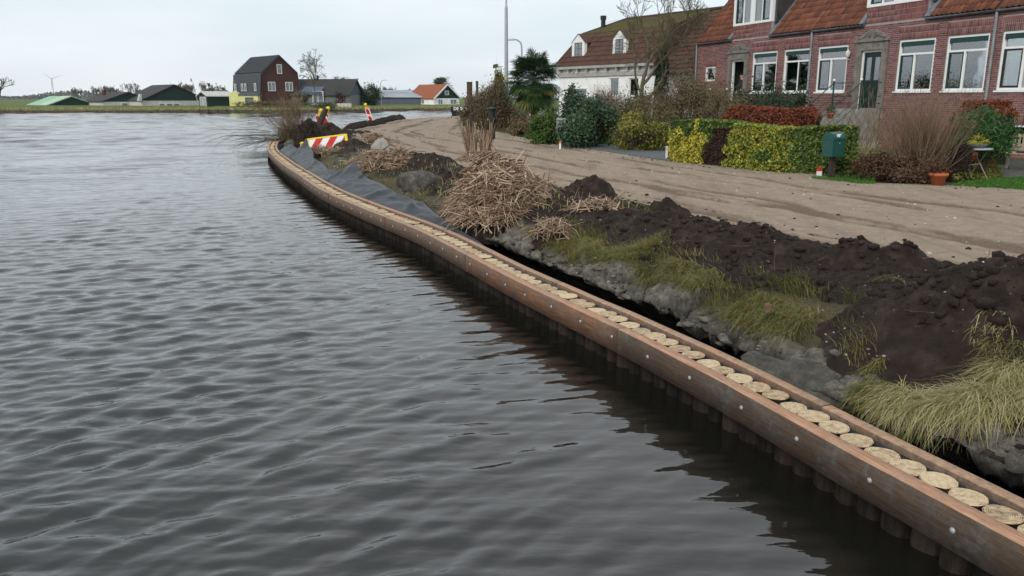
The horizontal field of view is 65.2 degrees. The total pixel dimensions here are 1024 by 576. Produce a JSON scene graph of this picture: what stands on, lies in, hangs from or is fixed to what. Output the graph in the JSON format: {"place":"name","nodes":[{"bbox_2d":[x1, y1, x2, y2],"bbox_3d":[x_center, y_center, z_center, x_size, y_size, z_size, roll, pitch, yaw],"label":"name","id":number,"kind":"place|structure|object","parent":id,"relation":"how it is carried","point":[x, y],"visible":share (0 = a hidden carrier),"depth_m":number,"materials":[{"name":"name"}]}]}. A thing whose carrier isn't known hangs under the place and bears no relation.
{"place":"outdoors","nodes":[
{"label":"outdoors","id":0,"kind":"place"},
{"bbox_2d":[0,98,558,112],"bbox_3d":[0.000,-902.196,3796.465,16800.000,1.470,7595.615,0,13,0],"label":"meadow","id":1,"kind":"structure","parent":0,"point":[12,103],"depth_m":131.51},
{"bbox_2d":[0,90,98,97],"bbox_3d":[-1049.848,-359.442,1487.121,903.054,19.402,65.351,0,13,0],"label":"distant wood","id":2,"kind":"object","parent":1,"relation":"on","point":[85,93],"visible":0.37,"depth_m":1468.35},
{"bbox_2d":[27,96,88,104],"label":"green roofed barn","id":3,"kind":"structure","parent":1,"relation":"on","point":[60,100],"depth_m":150.44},
{"bbox_2d":[85,90,136,105],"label":"dark barn","id":4,"kind":"structure","parent":1,"relation":"on","point":[104,98],"depth_m":147.40,"materials":[{"name":"black paint"}]},
{"bbox_2d":[127,84,198,105],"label":"dark barn","id":5,"kind":"structure","parent":1,"relation":"on","point":[162,95],"depth_m":145.40,"materials":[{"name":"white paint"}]},
{"bbox_2d":[196,83,229,106],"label":"garden shed","id":6,"kind":"structure","parent":1,"relation":"on","point":[209,98],"depth_m":132.21,"materials":[{"name":"white paint"}]},
{"bbox_2d":[0,106,460,110],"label":"bank grass","id":7,"kind":"structure","parent":1,"relation":"on","point":[172,108],"depth_m":128.45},
{"bbox_2d":[229,91,260,105],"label":"shed","id":8,"kind":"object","parent":1,"relation":"on","point":[235,96],"visible":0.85,"depth_m":133.75,"materials":[{"name":"paint"}]},
{"bbox_2d":[233,55,299,105],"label":"gambrel house","id":9,"kind":"structure","parent":1,"relation":"on","point":[268,77],"depth_m":141.25,"materials":[{"name":"brick"}]},
{"bbox_2d":[297,48,326,105],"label":"bare tree","id":10,"kind":"object","parent":1,"relation":"on","point":[309,66],"visible":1,"depth_m":134.62,"materials":[{"name":"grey plant"}]},
{"bbox_2d":[290,75,362,105],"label":"grey house","id":11,"kind":"structure","parent":1,"relation":"on","point":[348,89],"depth_m":143.28,"materials":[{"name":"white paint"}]},
{"bbox_2d":[359,82,385,104],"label":"holly bush","id":12,"kind":"object","parent":1,"relation":"on","point":[374,94],"visible":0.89,"depth_m":148.61,"materials":[{"name":"green plant"}]},
{"bbox_2d":[374,90,421,104],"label":"blue barn","id":13,"kind":"structure","parent":1,"relation":"on","point":[400,97],"depth_m":166.66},
{"bbox_2d":[412,84,461,104],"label":"cottage","id":14,"kind":"structure","parent":1,"relation":"on","point":[434,94],"depth_m":165.63,"materials":[{"name":"orange tile"}]},
{"bbox_2d":[0,0,727,97],"label":"sky","id":15,"kind":"structure","parent":0,"point":[407,44],"materials":[{"name":"white"}]},
{"bbox_2d":[0,110,1023,575],"bbox_3d":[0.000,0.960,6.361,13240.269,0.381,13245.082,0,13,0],"label":"canal water","id":16,"kind":"structure","parent":0,"point":[220,356],"depth_m":6.25,"materials":[{"name":"black liquid"}]},
{"bbox_2d":[267,139,1023,575],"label":"timber revetment","id":17,"kind":"object","parent":16,"relation":"in","point":[957,519],"visible":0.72,"depth_m":5.46,"materials":[{"name":"brown wood"}]},
{"bbox_2d":[566,144,670,161],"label":"driveway","id":18,"kind":"structure","parent":0,"point":[656,154],"depth_m":26.24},
{"bbox_2d":[284,129,1023,490],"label":"earth bank","id":19,"kind":"structure","parent":0,"point":[668,305],"depth_m":7.79,"materials":[{"name":"soil"}]},
{"bbox_2d":[196,85,326,149],"bbox_3d":[-11.612,-7.746,37.264,5.900,3.445,3.259,-3,14,-14],"label":"willow shrub","id":20,"kind":"object","parent":19,"relation":"on","point":[285,126],"visible":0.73,"depth_m":37.16,"materials":[{"name":"brown plant"}]},
{"bbox_2d":[280,111,327,147],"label":"bush","id":21,"kind":"object","parent":19,"relation":"on","point":[307,128],"visible":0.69,"depth_m":29.34,"materials":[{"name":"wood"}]},
{"bbox_2d":[300,134,347,147],"bbox_3d":[-6.684,-5.158,28.437,1.690,0.445,0.190,-8,2,-4],"label":"barrier board","id":22,"kind":"object","parent":19,"relation":"on","point":[331,140],"visible":0.53,"depth_m":28.42,"materials":[{"name":"white paint"}]},
{"bbox_2d":[311,143,350,158],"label":"reed heap","id":23,"kind":"object","parent":19,"relation":"on","point":[320,151],"visible":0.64,"depth_m":26.38,"materials":[{"name":"plant"}]},
{"bbox_2d":[318,122,351,137],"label":"soil heap","id":24,"kind":"object","parent":19,"relation":"on","point":[331,128],"visible":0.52,"depth_m":35.02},
{"bbox_2d":[333,138,366,147],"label":"soil heap","id":25,"kind":"object","parent":19,"relation":"on","point":[353,142],"visible":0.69,"depth_m":27.34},
{"bbox_2d":[339,145,388,165],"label":"reed heap","id":26,"kind":"object","parent":19,"relation":"on","point":[370,153],"visible":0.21,"depth_m":22.20,"materials":[{"name":"plant"}]},
{"bbox_2d":[357,126,398,145],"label":"reed heap","id":27,"kind":"object","parent":19,"relation":"on","point":[369,138],"visible":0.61,"depth_m":29.54,"materials":[{"name":"plant"}]},
{"bbox_2d":[371,138,389,149],"bbox_3d":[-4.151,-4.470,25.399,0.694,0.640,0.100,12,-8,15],"label":"boulder","id":28,"kind":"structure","parent":19,"relation":"on","point":[380,142],"depth_m":25.38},
{"bbox_2d":[280,139,483,245],"bbox_3d":[-4.655,-3.107,20.776,0.795,0.940,22.846,-6,14,-22],"label":"geotextile sheet","id":29,"kind":"object","parent":19,"relation":"on","point":[347,179],"visible":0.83,"depth_m":17.20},
{"bbox_2d":[321,140,454,211],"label":"green tufts","id":30,"kind":"object","parent":19,"relation":"on","point":[440,192],"visible":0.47,"depth_m":18.57,"materials":[{"name":"green plant"}]},
{"bbox_2d":[358,144,424,173],"bbox_3d":[-2.903,-3.236,20.669,3.282,0.957,2.731,0,13,0],"label":"reed heap","id":31,"kind":"object","parent":19,"relation":"on","point":[397,157],"visible":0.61,"depth_m":20.35,"materials":[{"name":"plant"}]},
{"bbox_2d":[396,171,443,192],"bbox_3d":[-1.941,-2.209,17.028,0.995,0.544,0.744,-4,14,-17],"label":"boulder","id":32,"kind":"object","parent":19,"relation":"on","point":[410,181],"visible":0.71,"depth_m":16.77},
{"bbox_2d":[398,151,457,169],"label":"soil heap","id":33,"kind":"object","parent":19,"relation":"on","point":[434,159],"visible":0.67,"depth_m":19.91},
{"bbox_2d":[425,168,460,184],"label":"soil heap","id":34,"kind":"object","parent":19,"relation":"on","point":[446,176],"visible":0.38,"depth_m":17.02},
{"bbox_2d":[458,114,495,153],"bbox_3d":[-1.070,-4.670,24.634,1.147,1.353,0.505,0,13,0],"label":"reed bundle","id":35,"kind":"object","parent":19,"relation":"on","point":[469,134],"visible":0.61,"depth_m":24.57,"materials":[{"name":"brown plant"}]},
{"bbox_2d":[451,145,508,161],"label":"reed heap","id":36,"kind":"object","parent":19,"relation":"on","point":[469,156],"visible":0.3,"depth_m":22.66,"materials":[{"name":"plant"}]},
{"bbox_2d":[319,137,647,214],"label":"rough grass","id":37,"kind":"structure","parent":19,"relation":"on","point":[458,175],"depth_m":15.88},
{"bbox_2d":[433,176,535,243],"bbox_3d":[-0.369,-1.302,12.849,2.092,0.979,2.268,0,13,0],"label":"reed heap","id":38,"kind":"object","parent":19,"relation":"on","point":[473,226],"visible":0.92,"depth_m":12.43,"materials":[{"name":"plant"}]},
{"bbox_2d":[435,139,581,232],"bbox_3d":[-0.085,-1.741,13.739,2.990,1.588,3.990,0,13,0],"label":"reed heap","id":39,"kind":"object","parent":19,"relation":"on","point":[504,172],"visible":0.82,"depth_m":13.05,"materials":[{"name":"plant"}]},
{"bbox_2d":[523,213,582,250],"bbox_3d":[0.539,-0.742,11.053,0.912,0.621,1.036,0,13,0],"label":"reed heap","id":40,"kind":"object","parent":19,"relation":"on","point":[548,232],"visible":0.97,"depth_m":10.98,"materials":[{"name":"plant"}]},
{"bbox_2d":[546,189,594,210],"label":"soil heap","id":41,"kind":"object","parent":19,"relation":"on","point":[566,194],"visible":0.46,"depth_m":12.91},
{"bbox_2d":[564,174,618,199],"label":"soil heap","id":42,"kind":"object","parent":19,"relation":"on","point":[597,186],"visible":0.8,"depth_m":13.80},
{"bbox_2d":[558,187,632,212],"bbox_3d":[1.234,-1.224,12.322,1.478,0.630,1.152,0,13,0],"label":"reed heap","id":43,"kind":"object","parent":19,"relation":"on","point":[587,204],"visible":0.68,"depth_m":12.24,"materials":[{"name":"plant"}]},
{"bbox_2d":[557,209,653,231],"bbox_3d":[1.459,-0.914,11.696,1.380,0.458,2.612,-11,18,-40],"label":"soil heap","id":44,"kind":"object","parent":19,"relation":"on","point":[619,220],"visible":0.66,"depth_m":11.48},
{"bbox_2d":[646,196,691,215],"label":"soil heap","id":45,"kind":"object","parent":19,"relation":"on","point":[670,203],"visible":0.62,"depth_m":11.90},
{"bbox_2d":[436,204,902,404],"bbox_3d":[0.855,-0.364,10.118,0.986,0.432,10.619,-6,15,-23],"label":"clay rubble","id":46,"kind":"object","parent":19,"relation":"on","point":[707,319],"visible":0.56,"depth_m":8.60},
{"bbox_2d":[346,129,1014,262],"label":"road crumbs","id":47,"kind":"object","parent":19,"relation":"on","point":[968,248],"visible":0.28,"depth_m":15.79,"materials":[{"name":"soil"}]},
{"bbox_2d":[533,230,829,345],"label":"tall bank grass","id":48,"kind":"structure","parent":19,"relation":"on","point":[780,313],"depth_m":8.20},
{"bbox_2d":[514,215,876,372],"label":"bank grass","id":49,"kind":"structure","parent":19,"relation":"on","point":[655,239],"depth_m":7.96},
{"bbox_2d":[397,168,1023,463],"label":"soil clods","id":50,"kind":"object","parent":19,"relation":"on","point":[998,319],"visible":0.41,"depth_m":7.55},
{"bbox_2d":[624,211,821,273],"bbox_3d":[2.455,-0.572,9.651,1.433,0.621,4.376,-8,16,-30],"label":"soil heap","id":51,"kind":"object","parent":19,"relation":"on","point":[710,243],"visible":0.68,"depth_m":9.02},
{"bbox_2d":[524,187,990,326],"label":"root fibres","id":52,"kind":"object","parent":19,"relation":"on","point":[757,267],"visible":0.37,"depth_m":8.72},
{"bbox_2d":[741,351,785,375],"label":"clay slab","id":53,"kind":"structure","parent":19,"relation":"on","point":[770,365],"depth_m":6.38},
{"bbox_2d":[774,359,855,412],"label":"clay slab","id":54,"kind":"structure","parent":19,"relation":"on","point":[807,376],"depth_m":6.01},
{"bbox_2d":[832,376,901,422],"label":"grass tussock","id":55,"kind":"object","parent":19,"relation":"on","point":[864,389],"depth_m":5.55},
{"bbox_2d":[852,356,888,380],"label":"grass tussock","id":56,"kind":"object","parent":19,"relation":"on","point":[862,370],"depth_m":5.79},
{"bbox_2d":[817,238,945,273],"bbox_3d":[3.732,-0.190,8.155,1.003,0.610,1.597,-9,16,-33],"label":"soil heap","id":57,"kind":"object","parent":19,"relation":"on","point":[853,260],"visible":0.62,"depth_m":7.96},
{"bbox_2d":[848,376,934,445],"bbox_3d":[2.634,0.828,5.414,0.773,0.390,0.823,0,13,0],"label":"grass tussock","id":58,"kind":"object","parent":19,"relation":"on","point":[890,399],"depth_m":5.35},
{"bbox_2d":[810,255,1023,395],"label":"soil heap","id":59,"kind":"object","parent":19,"relation":"on","point":[906,347],"visible":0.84,"depth_m":5.77,"materials":[{"name":"soil"}]},
{"bbox_2d":[963,308,1017,361],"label":"grass tussock","id":60,"kind":"object","parent":59,"relation":"on","point":[991,329],"depth_m":5.50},
{"bbox_2d":[875,379,988,451],"bbox_3d":[2.807,0.858,5.290,0.916,0.505,0.838,5,14,22],"label":"grass tussock","id":61,"kind":"object","parent":19,"relation":"on","point":[926,412],"depth_m":5.19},
{"bbox_2d":[885,374,1023,453],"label":"grass tussock","id":62,"kind":"object","parent":19,"relation":"on","point":[974,407],"depth_m":5.06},
{"bbox_2d":[938,356,1023,448],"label":"grass tussock","id":63,"kind":"object","parent":19,"relation":"on","point":[1018,391],"depth_m":5.18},
{"bbox_2d":[967,332,1023,388],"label":"grass tussock","id":64,"kind":"object","parent":19,"relation":"on","point":[1010,342],"depth_m":5.37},
{"bbox_2d":[340,116,1023,264],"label":"sandy road","id":65,"kind":"structure","parent":0,"point":[980,225],"depth_m":14.49,"materials":[{"name":"sand"}]},
{"bbox_2d":[343,114,405,129],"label":"soil windrow","id":66,"kind":"object","parent":65,"relation":"on","point":[368,123],"visible":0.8,"depth_m":51.21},
{"bbox_2d":[358,133,1022,257],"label":"road pebbles","id":67,"kind":"object","parent":65,"relation":"on","point":[928,253],"visible":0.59,"depth_m":15.46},
{"bbox_2d":[921,156,957,185],"bbox_3d":[8.693,-2.387,16.358,0.729,0.622,0.537,0,13,0],"label":"terracotta pot","id":68,"kind":"object","parent":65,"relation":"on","point":[937,177],"visible":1,"depth_m":16.29,"materials":[{"name":"orange ceramic"}]},
{"bbox_2d":[459,115,1023,184],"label":"garden ground","id":69,"kind":"structure","parent":0,"point":[946,183],"depth_m":23.86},
{"bbox_2d":[451,81,512,128],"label":"hazel shrub","id":70,"kind":"object","parent":69,"relation":"on","point":[479,116],"visible":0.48,"depth_m":46.23,"materials":[{"name":"brown plant"}]},
{"bbox_2d":[481,72,516,130],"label":"hazel shrub","id":71,"kind":"object","parent":69,"relation":"on","point":[496,96],"visible":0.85,"depth_m":44.28,"materials":[{"name":"brown plant"}]},
{"bbox_2d":[504,0,507,129],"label":"tall lamp post","id":72,"kind":"object","parent":69,"relation":"on","point":[506,47],"visible":0.62,"depth_m":44.41,"materials":[{"name":"metal"}]},
{"bbox_2d":[504,108,538,135],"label":"garden shrub","id":73,"kind":"object","parent":69,"relation":"on","point":[518,125],"visible":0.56,"depth_m":37.62,"materials":[{"name":"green plant"}]},
{"bbox_2d":[503,47,564,117],"bbox_3d":[1.087,-10.078,40.795,3.352,4.411,3.467,7,15,28],"label":"fan palm","id":74,"kind":"object","parent":69,"relation":"on","point":[534,94],"visible":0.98,"depth_m":40.00,"materials":[{"name":"green plant"}]},
{"bbox_2d":[523,101,561,143],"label":"evergreen shrub","id":75,"kind":"object","parent":69,"relation":"on","point":[541,126],"visible":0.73,"depth_m":30.52,"materials":[{"name":"green plant"}]},
{"bbox_2d":[546,84,626,148],"bbox_3d":[2.754,-6.160,28.726,3.010,2.408,3.256,0,13,0],"label":"rhododendron","id":76,"kind":"object","parent":69,"relation":"on","point":[578,130],"visible":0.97,"depth_m":28.40,"materials":[{"name":"green plant"}]},
{"bbox_2d":[586,81,628,137],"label":"bare shrub","id":77,"kind":"object","parent":69,"relation":"on","point":[611,97],"visible":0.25,"depth_m":35.50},
{"bbox_2d":[599,107,675,150],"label":"yellow green shrub","id":78,"kind":"object","parent":69,"relation":"on","point":[633,125],"visible":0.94,"depth_m":26.78,"materials":[{"name":"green plant"}]},
{"bbox_2d":[611,88,663,139],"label":"brown shrub","id":79,"kind":"object","parent":69,"relation":"on","point":[632,105],"visible":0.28,"depth_m":32.48,"materials":[{"name":"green plant"}]},
{"bbox_2d":[555,6,723,121],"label":"white house","id":80,"kind":"structure","parent":69,"relation":"on","point":[579,56],"depth_m":48.78,"materials":[{"name":"paint"}]},
{"bbox_2d":[595,0,712,98],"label":"bare tree","id":81,"kind":"object","parent":69,"relation":"on","point":[664,37],"visible":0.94,"depth_m":40.66,"materials":[{"name":"brown plant"}]},
{"bbox_2d":[653,50,668,120],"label":"ivy column","id":82,"kind":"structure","parent":69,"relation":"on","point":[658,72],"depth_m":41.15,"materials":[{"name":"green plant"}]},
{"bbox_2d":[631,56,751,145],"bbox_3d":[6.889,-7.167,30.727,4.452,3.370,4.608,4,14,15],"label":"brown bush","id":83,"kind":"object","parent":69,"relation":"on","point":[669,111],"visible":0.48,"depth_m":30.02,"materials":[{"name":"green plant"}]},
{"bbox_2d":[692,69,759,127],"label":"brown bush","id":84,"kind":"object","parent":69,"relation":"on","point":[709,111],"visible":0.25,"depth_m":28.71,"materials":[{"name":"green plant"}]},
{"bbox_2d":[667,118,860,175],"bbox_3d":[6.153,-3.669,20.583,1.475,1.328,5.931,-9,16,-33],"label":"clipped hedge","id":85,"kind":"object","parent":69,"relation":"on","point":[744,144],"visible":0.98,"depth_m":19.68,"materials":[{"name":"green plant"}]},
{"bbox_2d":[719,104,821,130],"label":"beech hedge","id":86,"kind":"object","parent":69,"relation":"on","point":[804,119],"visible":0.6,"depth_m":26.12,"materials":[{"name":"red plant"}]},
{"bbox_2d":[726,73,819,115],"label":"yew bush","id":87,"kind":"object","parent":69,"relation":"on","point":[773,99],"visible":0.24,"depth_m":30.17,"materials":[{"name":"green plant"}]},
{"bbox_2d":[693,0,865,117],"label":"brick house","id":88,"kind":"structure","parent":69,"relation":"on","point":[765,39],"depth_m":35.44,"materials":[{"name":"red brick"}]},
{"bbox_2d":[749,51,777,93],"bbox_3d":[11.174,-9.519,35.392,0.175,1.803,1.820,-5,14,-19],"label":"window","id":89,"kind":"structure","parent":88,"relation":"in","point":[764,63],"depth_m":35.43,"materials":[{"name":"glass"}]},
{"bbox_2d":[781,48,809,93],"bbox_3d":[11.886,-9.046,33.403,0.175,1.803,1.735,-5,14,-19],"label":"window","id":90,"kind":"structure","parent":88,"relation":"in","point":[796,63],"depth_m":33.46,"materials":[{"name":"glass"}]},
{"bbox_2d":[780,79,818,115],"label":"yew bush","id":91,"kind":"object","parent":69,"relation":"on","point":[802,102],"visible":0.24,"depth_m":28.61,"materials":[{"name":"green plant"}]},
{"bbox_2d":[808,78,881,147],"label":"entrance stairs","id":92,"kind":"structure","parent":69,"relation":"on","point":[841,112],"depth_m":29.11,"materials":[{"name":"concrete"}]},
{"bbox_2d":[834,172,875,181],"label":"ground cover","id":93,"kind":"object","parent":69,"relation":"on","point":[854,176],"visible":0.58,"depth_m":17.86,"materials":[{"name":"green plant"}]},
{"bbox_2d":[815,75,913,153],"bbox_3d":[8.608,-4.120,19.933,2.362,2.395,1.904,-12,18,-42],"label":"pale bare shrub","id":94,"kind":"object","parent":69,"relation":"on","point":[870,138],"visible":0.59,"depth_m":19.95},
{"bbox_2d":[844,149,893,181],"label":"leafy brown shrub","id":95,"kind":"object","parent":69,"relation":"on","point":[868,163],"visible":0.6,"depth_m":17.60,"materials":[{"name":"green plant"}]},
{"bbox_2d":[873,149,951,183],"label":"leafy brown shrub","id":96,"kind":"object","parent":69,"relation":"on","point":[907,174],"visible":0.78,"depth_m":16.84,"materials":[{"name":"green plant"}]},
{"bbox_2d":[808,0,1023,148],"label":"brick house","id":97,"kind":"structure","parent":69,"relation":"on","point":[932,45],"depth_m":28.04,"materials":[{"name":"red brick"}]},
{"bbox_2d":[813,45,848,92],"bbox_3d":[12.605,-8.581,31.452,0.212,1.803,1.762,-5,14,-19],"label":"window","id":98,"kind":"structure","parent":97,"relation":"in","point":[832,62],"depth_m":31.49,"materials":[{"name":"glass"}]},
{"bbox_2d":[860,52,880,107],"bbox_3d":[13.318,-7.693,29.643,0.075,2.006,0.887,-5,14,-19],"label":"door","id":99,"kind":"structure","parent":97,"relation":"in","point":[872,59],"depth_m":29.65,"materials":[{"name":"green paint"}]},
{"bbox_2d":[892,37,935,92],"bbox_3d":[13.965,-7.677,27.656,0.212,1.803,1.668,-5,14,-19],"label":"window","id":100,"kind":"structure","parent":97,"relation":"in","point":[916,56],"depth_m":27.67,"materials":[{"name":"glass"}]},
{"bbox_2d":[939,33,990,92],"bbox_3d":[14.642,-7.226,25.764,0.212,1.803,1.686,-5,14,-19],"label":"window","id":101,"kind":"structure","parent":97,"relation":"in","point":[966,59],"depth_m":25.78,"materials":[{"name":"glass"}]},
{"bbox_2d":[858,77,996,183],"bbox_3d":[8.737,-3.400,17.219,3.052,2.244,2.386,0,13,0],"label":"bare twig bush","id":102,"kind":"object","parent":69,"relation":"on","point":[923,141],"visible":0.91,"depth_m":16.97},
{"bbox_2d":[929,144,973,180],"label":"clipped block","id":103,"kind":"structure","parent":69,"relation":"on","point":[961,165],"depth_m":17.67,"materials":[{"name":"brown plant"}]},
{"bbox_2d":[951,162,1003,182],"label":"ground cover","id":104,"kind":"object","parent":69,"relation":"on","point":[992,171],"visible":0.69,"depth_m":18.26,"materials":[{"name":"green plant"}]},
{"bbox_2d":[949,99,1019,164],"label":"beech hedge","id":105,"kind":"object","parent":69,"relation":"on","point":[1001,103],"visible":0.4,"depth_m":21.53,"materials":[{"name":"red plant"}]},
{"bbox_2d":[946,103,1023,173],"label":"bamboo shrub","id":106,"kind":"object","parent":69,"relation":"on","point":[1002,136],"visible":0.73,"depth_m":18.18,"materials":[{"name":"green plant"}]},
{"bbox_2d":[989,0,1023,158],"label":"brick house","id":107,"kind":"structure","parent":69,"relation":"on","point":[1007,76],"depth_m":24.27,"materials":[{"name":"red brick"}]},
{"bbox_2d":[993,30,1023,91],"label":"window","id":108,"kind":"structure","parent":107,"relation":"in","point":[1011,69],"depth_m":24.28,"materials":[{"name":"glass"}]},
{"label":"grass strip soil","id":109,"kind":"structure","parent":69,"relation":"on","visible":0},
{"bbox_2d":[822,132,846,177],"bbox_3d":[7.115,-2.921,17.743,0.344,1.060,0.374,-4,14,-17],"label":"letterbox","id":110,"kind":"object","parent":109,"relation":"on","point":[833,146],"visible":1,"depth_m":17.58,"materials":[{"name":"metal"}]},
{"bbox_2d":[811,175,875,183],"bbox_3d":[7.224,-2.380,17.452,0.724,0.073,1.901,-9,16,-32],"label":"grass strip","id":111,"kind":"object","parent":109,"relation":"on","point":[855,180],"depth_m":17.34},
{"bbox_2d":[843,130,891,174],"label":"shrub","id":112,"kind":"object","parent":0,"point":[861,148],"depth_m":19.00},
{"bbox_2d":[952,176,1023,189],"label":"lawn","id":113,"kind":"structure","parent":0,"point":[1017,183],"depth_m":16.61,"materials":[{"name":"green plant"}]},
{"bbox_2d":[968,160,1023,177],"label":"garden terrace","id":114,"kind":"structure","parent":0,"point":[1016,168],"depth_m":20.26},
{"bbox_2d":[1001,134,1023,167],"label":"garden bench","id":115,"kind":"object","parent":114,"relation":"on","point":[1008,158],"visible":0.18,"depth_m":20.42,"materials":[{"name":"brown wood"}]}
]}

